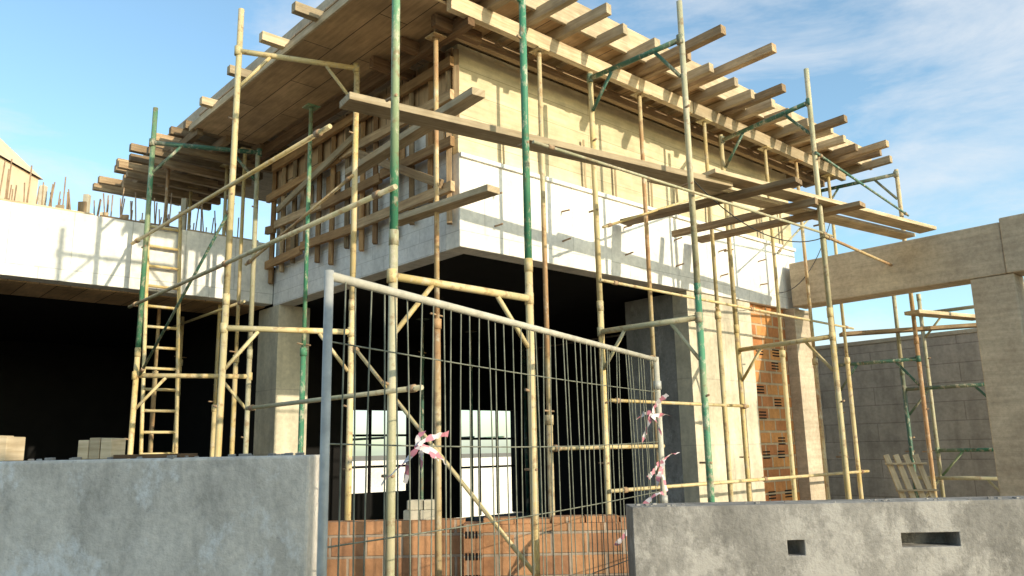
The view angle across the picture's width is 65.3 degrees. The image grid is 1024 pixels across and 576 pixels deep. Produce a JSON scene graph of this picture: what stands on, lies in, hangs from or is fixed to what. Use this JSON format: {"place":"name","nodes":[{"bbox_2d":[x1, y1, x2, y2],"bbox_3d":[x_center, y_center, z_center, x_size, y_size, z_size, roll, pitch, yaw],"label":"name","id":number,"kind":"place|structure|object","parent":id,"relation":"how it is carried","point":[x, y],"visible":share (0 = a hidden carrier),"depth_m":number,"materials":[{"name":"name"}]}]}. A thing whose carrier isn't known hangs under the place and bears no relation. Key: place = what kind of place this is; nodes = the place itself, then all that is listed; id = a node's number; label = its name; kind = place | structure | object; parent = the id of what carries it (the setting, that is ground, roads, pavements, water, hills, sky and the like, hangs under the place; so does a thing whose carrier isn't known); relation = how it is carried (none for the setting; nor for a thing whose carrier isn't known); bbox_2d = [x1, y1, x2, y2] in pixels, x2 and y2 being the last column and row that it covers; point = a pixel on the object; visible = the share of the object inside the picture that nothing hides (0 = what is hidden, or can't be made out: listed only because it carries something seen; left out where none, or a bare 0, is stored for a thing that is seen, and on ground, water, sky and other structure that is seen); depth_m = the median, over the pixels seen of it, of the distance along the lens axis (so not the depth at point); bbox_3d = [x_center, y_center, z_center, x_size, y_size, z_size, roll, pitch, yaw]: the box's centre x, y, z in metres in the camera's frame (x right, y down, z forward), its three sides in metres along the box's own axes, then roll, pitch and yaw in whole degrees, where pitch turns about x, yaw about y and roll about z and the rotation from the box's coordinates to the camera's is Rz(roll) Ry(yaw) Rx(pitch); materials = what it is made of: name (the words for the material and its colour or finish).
{"place":"outdoors","nodes":[
{"label":"outdoors","id":0,"kind":"place"},
{"bbox_2d":[0,138,42,203],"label":"distant house","id":1,"kind":"structure","parent":0,"point":[20,172],"depth_m":24.52,"materials":[{"name":"beige paint"}]},
{"bbox_2d":[351,457,512,517],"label":"boundary wall","id":2,"kind":"structure","parent":0,"point":[486,487],"depth_m":31.15,"materials":[{"name":"white paint"}]},
{"bbox_2d":[352,453,515,512],"bbox_3d":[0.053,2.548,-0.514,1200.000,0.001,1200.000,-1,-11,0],"label":"ground","id":3,"kind":"structure","parent":0,"point":[375,458],"depth_m":357.74,"materials":[{"name":"soil"}]},
{"bbox_2d":[0,200,272,460],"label":"wing walls","id":4,"kind":"structure","parent":3,"relation":"on","point":[69,287],"depth_m":14.30,"materials":[{"name":"white concrete"}]},
{"bbox_2d":[0,159,238,236],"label":"starter rebar","id":5,"kind":"object","parent":4,"relation":"on","point":[68,204],"visible":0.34,"depth_m":13.80,"materials":[{"name":"brown metal"}]},
{"bbox_2d":[0,185,258,241],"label":"wing edge boards","id":6,"kind":"object","parent":4,"relation":"on","point":[84,206],"visible":0.35,"depth_m":13.27,"materials":[{"name":"brown wood"}]},
{"bbox_2d":[0,455,319,575],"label":"concrete wall","id":7,"kind":"structure","parent":3,"relation":"on","point":[228,516],"depth_m":5.32,"materials":[{"name":"grey concrete"}]},
{"bbox_2d":[0,435,25,460],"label":"concrete block","id":8,"kind":"object","parent":7,"relation":"on","point":[12,448],"visible":1,"depth_m":5.57,"materials":[{"name":"beige concrete"}]},
{"bbox_2d":[77,438,125,458],"bbox_3d":[-2.877,1.125,5.605,0.234,0.144,0.207,-1,-11,0],"label":"stack of concrete blocks","id":9,"kind":"object","parent":7,"relation":"on","point":[98,448],"visible":0.82,"depth_m":5.51,"materials":[{"name":"grey concrete"}]},
{"bbox_2d":[113,453,197,458],"bbox_3d":[-2.486,1.174,5.588,0.460,0.026,0.300,-1,-11,0],"label":"board offcut","id":10,"kind":"object","parent":7,"relation":"on","point":[152,455],"visible":0.85,"depth_m":5.44,"materials":[{"name":"brown wood"}]},
{"bbox_2d":[139,211,181,453],"bbox_3d":[-5.496,1.921,12.495,0.740,6.603,0.359,9,-15,-41],"label":"ladder","id":11,"kind":"object","parent":3,"relation":"on","point":[145,347],"visible":0.64,"depth_m":12.69,"materials":[{"name":"yellow paint"}]},
{"bbox_2d":[148,167,173,452],"bbox_3d":[-6.234,1.619,13.946,0.269,7.795,0.240,9,-15,-41],"label":"shoring prop","id":12,"kind":"object","parent":3,"relation":"on","point":[152,414],"visible":0.35,"depth_m":13.99,"materials":[{"name":"metal"}]},
{"bbox_2d":[172,187,197,451],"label":"shoring prop","id":13,"kind":"object","parent":3,"relation":"on","point":[183,318],"visible":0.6,"depth_m":15.24,"materials":[{"name":"yellow paint"}]},
{"bbox_2d":[126,107,261,458],"bbox_3d":[-4.887,1.103,12.299,1.945,8.100,0.315,3,-12,-19],"label":"scaffold frame","id":14,"kind":"object","parent":3,"relation":"on","point":[152,170],"visible":0.8,"depth_m":12.45,"materials":[{"name":"beige metal"}]},
{"bbox_2d":[139,203,234,375],"bbox_3d":[-4.544,0.123,11.017,0.060,1.934,3.220,9,-15,-41],"label":"scaffold rail","id":15,"kind":"object","parent":14,"relation":"attached to","point":[142,369],"visible":0.77,"depth_m":10.97,"materials":[{"name":"yellow metal"}]},
{"bbox_2d":[166,300,245,330],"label":"scaffold rail","id":16,"kind":"object","parent":14,"relation":"attached to","point":[240,302],"visible":0.68,"depth_m":13.78,"materials":[{"name":"yellow paint"}]},
{"bbox_2d":[128,184,397,308],"bbox_3d":[-3.490,-0.299,9.741,0.078,0.078,7.399,9,-15,-41],"label":"scaffold rail","id":17,"kind":"object","parent":14,"relation":"attached to","point":[376,195],"visible":1,"depth_m":8.62,"materials":[{"name":"beige metal"}]},
{"bbox_2d":[208,164,229,456],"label":"shoring prop","id":18,"kind":"object","parent":3,"relation":"on","point":[214,401],"visible":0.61,"depth_m":13.91,"materials":[{"name":"yellow paint"}]},
{"bbox_2d":[213,175,237,395],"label":"shoring prop","id":19,"kind":"object","parent":3,"relation":"on","point":[221,315],"visible":0.18,"depth_m":14.70,"materials":[{"name":"beige metal"}]},
{"bbox_2d":[229,147,252,453],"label":"shoring prop","id":20,"kind":"object","parent":3,"relation":"on","point":[233,411],"visible":0.49,"depth_m":13.30,"materials":[{"name":"yellow paint"}]},
{"bbox_2d":[213,8,359,519],"bbox_3d":[-2.775,0.460,9.960,1.842,8.350,0.310,3,-12,-21],"label":"scaffold frame","id":21,"kind":"object","parent":3,"relation":"on","point":[239,52],"visible":0.87,"depth_m":10.07,"materials":[{"name":"yellow paint"}]},
{"bbox_2d":[131,124,331,244],"bbox_3d":[-3.943,-1.174,10.412,0.078,0.153,6.299,9,-15,-41],"label":"scaffold rail","id":22,"kind":"object","parent":21,"relation":"attached to","point":[317,133],"visible":1,"depth_m":9.60,"materials":[{"name":"yellow paint"}]},
{"bbox_2d":[244,174,354,265],"bbox_3d":[-3.195,-0.935,11.729,0.066,0.643,3.307,9,-15,-41],"label":"scaffold rail","id":23,"kind":"object","parent":21,"relation":"attached to","point":[333,191],"visible":1,"depth_m":11.40,"materials":[{"name":"metal"}]},
{"bbox_2d":[345,87,484,175],"bbox_3d":[-1.335,-1.905,10.145,0.180,0.090,3.211,7,-14,-36],"label":"scaffold plank","id":24,"kind":"object","parent":21,"relation":"attached to","point":[463,101],"visible":0.78,"depth_m":9.91,"materials":[{"name":"brown wood"}]},
{"bbox_2d":[353,346,540,575],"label":"scaffold rail","id":25,"kind":"object","parent":21,"relation":"attached to","point":[455,474],"visible":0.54,"depth_m":8.79,"materials":[{"name":"yellow paint"}]},
{"bbox_2d":[296,103,319,452],"bbox_3d":[-2.990,1.048,11.451,0.269,7.795,0.240,9,-15,-41],"label":"shoring prop","id":26,"kind":"object","parent":3,"relation":"on","point":[310,107],"visible":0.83,"depth_m":11.62,"materials":[{"name":"green paint"}]},
{"bbox_2d":[353,437,385,440],"bbox_3d":[-3.661,4.252,19.691,1.241,4.800,0.078,9,-15,-41],"label":"scaffold frame","id":27,"kind":"object","parent":3,"relation":"on","point":[372,438],"visible":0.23,"depth_m":19.92,"materials":[{"name":"green metal"}]},
{"bbox_2d":[416,318,429,498],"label":"shoring prop","id":28,"kind":"object","parent":3,"relation":"on","point":[422,438],"visible":0.53,"depth_m":15.77,"materials":[{"name":"green metal"}]},
{"bbox_2d":[425,32,446,575],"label":"shoring prop","id":29,"kind":"object","parent":3,"relation":"on","point":[435,38],"visible":0.92,"depth_m":9.44,"materials":[{"name":"metal"}]},
{"bbox_2d":[381,0,539,575],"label":"scaffold frame","id":30,"kind":"object","parent":3,"relation":"on","point":[394,276],"visible":0.94,"depth_m":7.44,"materials":[{"name":"yellow paint"}]},
{"bbox_2d":[245,384,423,410],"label":"scaffold rail","id":31,"kind":"object","parent":30,"relation":"attached to","point":[414,388],"visible":0.91,"depth_m":7.29,"materials":[{"name":"beige metal"}]},
{"bbox_2d":[389,184,499,225],"bbox_3d":[-0.858,-0.987,9.691,1.805,0.080,0.200,-12,-16,42],"label":"scaffold plank","id":32,"kind":"object","parent":30,"relation":"attached to","point":[483,192],"visible":0.91,"depth_m":9.52,"materials":[{"name":"brown wood"}]},
{"bbox_2d":[465,331,476,520],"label":"shoring prop","id":33,"kind":"object","parent":3,"relation":"on","point":[471,332],"visible":0.53,"depth_m":17.56,"materials":[{"name":"green metal"}]},
{"bbox_2d":[327,514,628,575],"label":"brick wall","id":34,"kind":"structure","parent":3,"relation":"on","point":[374,556],"depth_m":9.30,"materials":[{"name":"orange brick"}]},
{"bbox_2d":[403,499,434,519],"bbox_3d":[-1.072,2.646,9.545,0.425,0.225,0.190,-1,-11,0],"label":"spare block stack","id":35,"kind":"object","parent":34,"relation":"on","point":[425,510],"visible":0.69,"depth_m":9.46,"materials":[{"name":"concrete"}]},
{"bbox_2d":[469,410,504,514],"bbox_3d":[-0.679,4.718,22.314,1.241,4.800,0.078,9,-15,-41],"label":"scaffold frame","id":36,"kind":"object","parent":3,"relation":"on","point":[484,437],"visible":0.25,"depth_m":22.32,"materials":[{"name":"green metal"}]},
{"bbox_2d":[92,0,892,521],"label":"house under construction","id":37,"kind":"structure","parent":3,"relation":"on","point":[482,240],"depth_m":13.65,"materials":[{"name":"white paint"}]},
{"bbox_2d":[317,270,667,575],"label":"temporary fence","id":38,"kind":"object","parent":3,"relation":"on","point":[331,277],"visible":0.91,"depth_m":5.78,"materials":[{"name":"metal"}]},
{"bbox_2d":[381,431,448,485],"bbox_3d":[-0.610,1.086,5.105,0.433,0.344,0.154,2,-12,-14],"label":"barrier tape","id":39,"kind":"object","parent":38,"relation":"attached to","point":[422,448],"visible":1,"depth_m":5.09,"materials":[{"name":"white plastic"}]},
{"bbox_2d":[614,491,664,545],"bbox_3d":[1.339,2.412,8.343,0.555,0.548,0.193,-1,-11,0],"label":"barrier tape","id":40,"kind":"object","parent":38,"relation":"attached to","point":[648,500],"visible":0.38,"depth_m":8.38,"materials":[{"name":"white plastic"}]},
{"bbox_2d":[637,394,669,441],"bbox_3d":[1.603,1.470,8.994,0.423,0.548,0.192,-1,-11,0],"label":"barrier tape","id":41,"kind":"object","parent":38,"relation":"attached to","point":[657,403],"visible":0.95,"depth_m":8.97,"materials":[{"name":"white plastic"}]},
{"bbox_2d":[647,452,679,491],"bbox_3d":[1.722,2.084,9.047,0.449,0.432,0.076,2,-12,-15],"label":"barrier tape","id":42,"kind":"object","parent":38,"relation":"attached to","point":[659,475],"visible":0.96,"depth_m":9.04,"materials":[{"name":"white plastic"}]},
{"bbox_2d":[518,340,528,517],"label":"shoring prop","id":43,"kind":"object","parent":3,"relation":"on","point":[526,437],"visible":0.63,"depth_m":19.11,"materials":[{"name":"green metal"}]},
{"bbox_2d":[536,332,542,516],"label":"shoring prop","id":44,"kind":"object","parent":3,"relation":"on","point":[538,428],"visible":0.38,"depth_m":17.50,"materials":[{"name":"green metal"}]},
{"bbox_2d":[529,46,554,521],"bbox_3d":[0.440,0.648,10.078,0.269,7.895,0.240,9,-15,-41],"label":"shoring prop","id":45,"kind":"object","parent":3,"relation":"on","point":[538,51],"visible":0.81,"depth_m":10.19,"materials":[{"name":"metal"}]},
{"bbox_2d":[630,90,660,502],"bbox_3d":[2.027,0.897,11.473,0.269,7.895,0.240,9,-15,-41],"label":"shoring prop","id":46,"kind":"object","parent":3,"relation":"on","point":[639,94],"visible":0.51,"depth_m":11.75,"materials":[{"name":"metal"}]},
{"bbox_2d":[586,0,714,513],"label":"scaffold frame","id":47,"kind":"object","parent":3,"relation":"on","point":[679,41],"visible":0.97,"depth_m":10.26,"materials":[{"name":"yellow paint"}]},
{"bbox_2d":[549,443,664,451],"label":"scaffold rail","id":48,"kind":"object","parent":47,"relation":"attached to","point":[554,449],"visible":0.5,"depth_m":10.33,"materials":[{"name":"yellow paint"}]},
{"bbox_2d":[696,118,733,501],"bbox_3d":[3.280,1.087,12.549,0.269,7.895,0.240,9,-15,-41],"label":"shoring prop","id":49,"kind":"object","parent":3,"relation":"on","point":[703,123],"visible":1,"depth_m":12.56,"materials":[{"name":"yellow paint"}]},
{"bbox_2d":[602,187,731,227],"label":"scaffold rail","id":50,"kind":"object","parent":49,"relation":"attached to","point":[608,225],"visible":0.6,"depth_m":11.65,"materials":[{"name":"yellow paint"}]},
{"bbox_2d":[620,177,801,225],"bbox_3d":[2.778,-1.221,11.536,2.787,0.070,0.220,-11,-15,41],"label":"scaffold plank","id":51,"kind":"object","parent":50,"relation":"attached to","point":[791,182],"visible":0.96,"depth_m":11.26,"materials":[{"name":"brown wood"}]},
{"bbox_2d":[757,145,796,499],"bbox_3d":[4.692,1.313,13.817,0.270,7.895,0.240,9,-15,-41],"label":"shoring prop","id":52,"kind":"object","parent":3,"relation":"on","point":[764,149],"visible":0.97,"depth_m":13.80,"materials":[{"name":"yellow paint"}]},
{"bbox_2d":[608,470,869,492],"bbox_3d":[4.024,3.043,12.722,7.600,0.078,0.078,9,-15,-42],"label":"scaffold rail","id":53,"kind":"object","parent":52,"relation":"attached to","point":[631,489],"visible":0.96,"depth_m":12.09,"materials":[{"name":"yellow paint"}]},
{"bbox_2d":[777,209,816,253],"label":"scaffold rail","id":54,"kind":"object","parent":52,"relation":"attached to","point":[787,242],"visible":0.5,"depth_m":14.66,"materials":[{"name":"beige metal"}]},
{"bbox_2d":[779,223,829,292],"bbox_3d":[5.520,-0.653,15.035,2.407,1.812,0.014,9,-15,-41],"label":"hanging cable","id":55,"kind":"object","parent":52,"relation":"attached to","point":[809,270],"visible":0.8,"depth_m":15.01,"materials":[{"name":"grey plastic"}]},
{"bbox_2d":[718,68,851,500],"bbox_3d":[4.176,0.822,12.350,0.275,8.300,2.047,6,-14,-32],"label":"scaffold frame","id":56,"kind":"object","parent":3,"relation":"on","point":[831,335],"visible":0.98,"depth_m":12.30,"materials":[{"name":"yellow paint"}]},
{"bbox_2d":[609,398,748,407],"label":"scaffold rail","id":57,"kind":"object","parent":56,"relation":"attached to","point":[614,400],"visible":0.86,"depth_m":11.50,"materials":[{"name":"yellow paint"}]},
{"bbox_2d":[532,140,832,236],"bbox_3d":[2.518,-1.134,10.071,6.100,0.054,0.054,9,-15,-40],"label":"scaffold rail","id":58,"kind":"object","parent":56,"relation":"attached to","point":[549,147],"visible":1,"depth_m":9.46,"materials":[{"name":"beige metal"}]},
{"bbox_2d":[672,197,817,237],"bbox_3d":[3.525,-1.069,12.344,2.408,0.110,0.100,-12,-15,42],"label":"scaffold plank","id":59,"kind":"object","parent":56,"relation":"attached to","point":[796,205],"visible":0.98,"depth_m":12.21,"materials":[{"name":"brown wood"}]},
{"bbox_2d":[694,181,820,241],"bbox_3d":[3.431,-0.972,10.931,3.177,0.529,0.014,8,-15,-39],"label":"hanging cable","id":60,"kind":"object","parent":56,"relation":"attached to","point":[750,226],"visible":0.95,"depth_m":10.69,"materials":[{"name":"grey plastic"}]},
{"bbox_2d":[697,201,865,242],"bbox_3d":[4.163,-1.020,12.676,2.757,0.070,0.220,-12,-16,43],"label":"scaffold plank","id":61,"kind":"object","parent":56,"relation":"attached to","point":[830,211],"visible":0.8,"depth_m":12.52,"materials":[{"name":"brown wood"}]},
{"bbox_2d":[647,178,914,239],"bbox_3d":[4.373,-1.182,12.238,5.964,0.095,0.260,6,-14,-33],"label":"scaffold plank","id":62,"kind":"object","parent":61,"relation":"on","point":[836,219],"visible":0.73,"depth_m":12.61,"materials":[{"name":"brown wood"}]},
{"bbox_2d":[339,92,732,191],"bbox_3d":[0.628,-1.652,9.584,5.544,0.080,0.280,6,-14,-32],"label":"scaffold plank","id":63,"kind":"object","parent":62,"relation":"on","point":[379,107],"visible":0.99,"depth_m":9.08,"materials":[{"name":"brown wood"}]},
{"bbox_2d":[702,168,936,233],"bbox_3d":[4.837,-1.259,12.144,5.310,0.130,0.300,6,-14,-33],"label":"scaffold plank","id":64,"kind":"object","parent":56,"relation":"on","point":[788,194],"visible":0.74,"depth_m":11.95,"materials":[{"name":"brown wood"}]},
{"bbox_2d":[822,234,892,265],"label":"scaffold rail","id":65,"kind":"object","parent":56,"relation":"attached to","point":[828,237],"visible":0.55,"depth_m":12.77,"materials":[{"name":"metal"}]},
{"bbox_2d":[814,151,908,216],"bbox_3d":[6.151,-1.729,13.819,0.060,0.060,4.732,-11,-15,40],"label":"scaffold rail","id":66,"kind":"object","parent":56,"relation":"attached to","point":[820,155],"visible":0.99,"depth_m":13.46,"materials":[{"name":"yellow metal"}]},
{"bbox_2d":[788,158,830,499],"bbox_3d":[5.512,1.436,14.512,0.269,7.895,0.240,9,-15,-41],"label":"shoring prop","id":67,"kind":"object","parent":3,"relation":"on","point":[795,162],"visible":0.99,"depth_m":14.47,"materials":[{"name":"metal"}]},
{"bbox_2d":[599,278,853,329],"bbox_3d":[3.967,0.347,13.265,7.600,0.066,0.066,9,-15,-42],"label":"scaffold rail","id":68,"kind":"object","parent":67,"relation":"attached to","point":[613,282],"visible":1,"depth_m":12.52,"materials":[{"name":"yellow paint"}]},
{"bbox_2d":[626,496,1023,575],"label":"concrete wall","id":69,"kind":"structure","parent":3,"relation":"on","point":[964,536],"depth_m":7.00,"materials":[{"name":"grey concrete"}]},
{"bbox_2d":[28,452,1018,506],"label":"mortar crumbs","id":70,"kind":"object","parent":69,"relation":"on","point":[175,456],"visible":0.67,"depth_m":5.56,"materials":[{"name":"concrete"}]},
{"bbox_2d":[821,173,863,498],"bbox_3d":[6.472,1.592,15.383,0.269,7.895,0.240,9,-15,-41],"label":"shoring prop","id":71,"kind":"object","parent":3,"relation":"on","point":[852,410],"visible":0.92,"depth_m":15.30,"materials":[{"name":"yellow paint"}]},
{"bbox_2d":[821,169,936,496],"bbox_3d":[7.063,1.619,15.464,1.782,7.850,0.270,-11,-15,39],"label":"scaffold frame","id":72,"kind":"object","parent":3,"relation":"on","point":[917,357],"visible":0.55,"depth_m":15.21,"materials":[{"name":"beige metal"}]},
{"bbox_2d":[904,309,975,320],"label":"scaffold plank","id":73,"kind":"object","parent":72,"relation":"attached to","point":[942,314],"visible":0.76,"depth_m":15.29,"materials":[{"name":"beige wood"}]},
{"bbox_2d":[789,213,1023,495],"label":"concrete portal frame","id":74,"kind":"object","parent":3,"relation":"on","point":[986,262],"visible":1,"depth_m":13.05,"materials":[{"name":"beige concrete"}]},
{"bbox_2d":[883,454,938,497],"bbox_3d":[6.766,3.899,12.902,1.174,2.402,0.262,-5,-12,18],"label":"timber pallet","id":75,"kind":"object","parent":3,"relation":"on","point":[919,489],"visible":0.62,"depth_m":13.17,"materials":[{"name":"beige wood"}]},
{"bbox_2d":[892,296,998,497],"bbox_3d":[8.384,2.556,15.092,1.956,5.812,0.254,-12,-16,44],"label":"scaffold frame","id":76,"kind":"object","parent":3,"relation":"on","point":[905,389],"visible":0.33,"depth_m":15.56,"materials":[{"name":"green metal"}]},
{"bbox_2d":[916,294,993,496],"bbox_3d":[9.191,2.599,15.615,0.240,5.902,2.040,9,-15,-41],"label":"scaffold frame","id":77,"kind":"object","parent":3,"relation":"on","point":[937,450],"visible":0.47,"depth_m":16.21,"materials":[{"name":"beige metal"}]},
{"bbox_2d":[839,323,976,336],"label":"scaffold plank","id":78,"kind":"object","parent":77,"relation":"on","point":[910,329],"visible":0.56,"depth_m":15.63,"materials":[{"name":"brown wood"}]},
{"bbox_2d":[0,0,1023,455],"label":"sky","id":79,"kind":"structure","parent":0,"point":[82,81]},
{"bbox_2d":[815,328,999,499],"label":"concrete block wall","id":80,"kind":"structure","parent":0,"point":[962,417],"depth_m":18.44,"materials":[{"name":"grey concrete"}]}
]}

